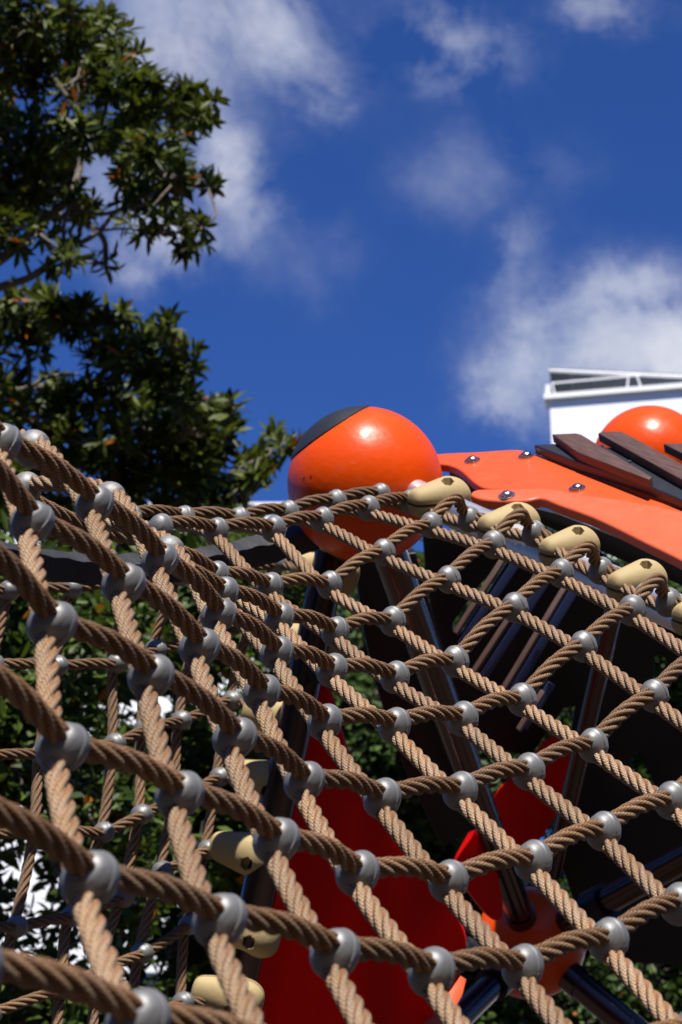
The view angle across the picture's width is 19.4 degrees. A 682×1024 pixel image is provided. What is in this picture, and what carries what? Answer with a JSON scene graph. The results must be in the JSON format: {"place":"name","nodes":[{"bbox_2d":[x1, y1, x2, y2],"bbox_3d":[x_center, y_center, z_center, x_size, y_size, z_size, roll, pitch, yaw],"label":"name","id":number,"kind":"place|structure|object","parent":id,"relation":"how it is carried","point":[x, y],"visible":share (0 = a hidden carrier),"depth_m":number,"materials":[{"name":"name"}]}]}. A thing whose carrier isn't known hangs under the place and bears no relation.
{"place":"outdoors","nodes":[
{"label":"outdoors","id":0,"kind":"place"},
{"bbox_2d":[0,502,290,987],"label":"white building","id":1,"kind":"structure","parent":0,"point":[165,704],"depth_m":55.70,"materials":[{"name":"clear concrete"}]},
{"bbox_2d":[128,972,157,987],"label":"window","id":2,"kind":"structure","parent":1,"relation":"in","point":[149,974],"depth_m":54.76,"materials":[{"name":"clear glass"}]},
{"bbox_2d":[0,0,681,887],"label":"sky","id":3,"kind":"structure","parent":0,"point":[429,210],"materials":[{"name":"blue"}]},
{"bbox_2d":[544,368,681,558],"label":"white building","id":4,"kind":"structure","parent":0,"point":[586,407],"depth_m":44.77,"materials":[{"name":"clear concrete"}]},
{"label":"ground","id":5,"kind":"structure","parent":0,"visible":0},
{"bbox_2d":[0,509,190,1023],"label":"broadleaf tree","id":6,"kind":"object","parent":5,"relation":"on","point":[79,689],"visible":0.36,"depth_m":7.01,"materials":[{"name":"green plant"}]},
{"bbox_2d":[0,0,230,290],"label":"broadleaf tree","id":7,"kind":"object","parent":5,"relation":"on","point":[44,164],"visible":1,"depth_m":8.78,"materials":[{"name":"green plant"}]},
{"bbox_2d":[0,275,305,551],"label":"broadleaf tree","id":8,"kind":"object","parent":5,"relation":"on","point":[188,442],"visible":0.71,"depth_m":9.73,"materials":[{"name":"green plant"}]},
{"bbox_2d":[89,497,356,1001],"bbox_3d":[-0.552,2.259,8.312,1.368,5.252,3.558,2,-22,-5],"label":"broadleaf tree","id":9,"kind":"object","parent":5,"relation":"on","point":[197,750],"visible":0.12,"depth_m":7.65,"materials":[{"name":"green plant"}]},
{"bbox_2d":[240,529,560,1023],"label":"leaved tree","id":10,"kind":"object","parent":5,"relation":"on","point":[374,754],"visible":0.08,"depth_m":11.59,"materials":[{"name":"green plant"}]},
{"bbox_2d":[191,405,681,1023],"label":"play structure","id":11,"kind":"object","parent":5,"relation":"on","point":[615,489],"visible":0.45,"depth_m":3.90,"materials":[{"name":"orange plastic"}]},
{"bbox_2d":[0,559,291,1023],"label":"climbing net","id":12,"kind":"object","parent":11,"relation":"attached to","point":[15,925],"visible":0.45,"depth_m":3.49,"materials":[{"name":"brown fabric"}]},
{"bbox_2d":[0,525,319,585],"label":"rubber strap","id":13,"kind":"object","parent":11,"relation":"attached to","point":[255,551],"visible":0.32,"depth_m":3.39,"materials":[{"name":"black rubber"}]},
{"bbox_2d":[0,422,681,1023],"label":"climbing net","id":14,"kind":"object","parent":11,"relation":"attached to","point":[92,882],"visible":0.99,"depth_m":1.93,"materials":[{"name":"brown fabric"}]},
{"bbox_2d":[456,525,681,1023],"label":"leaved tree","id":15,"kind":"object","parent":5,"relation":"on","point":[665,980],"visible":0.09,"depth_m":12.23,"materials":[{"name":"green plant"}]}
]}

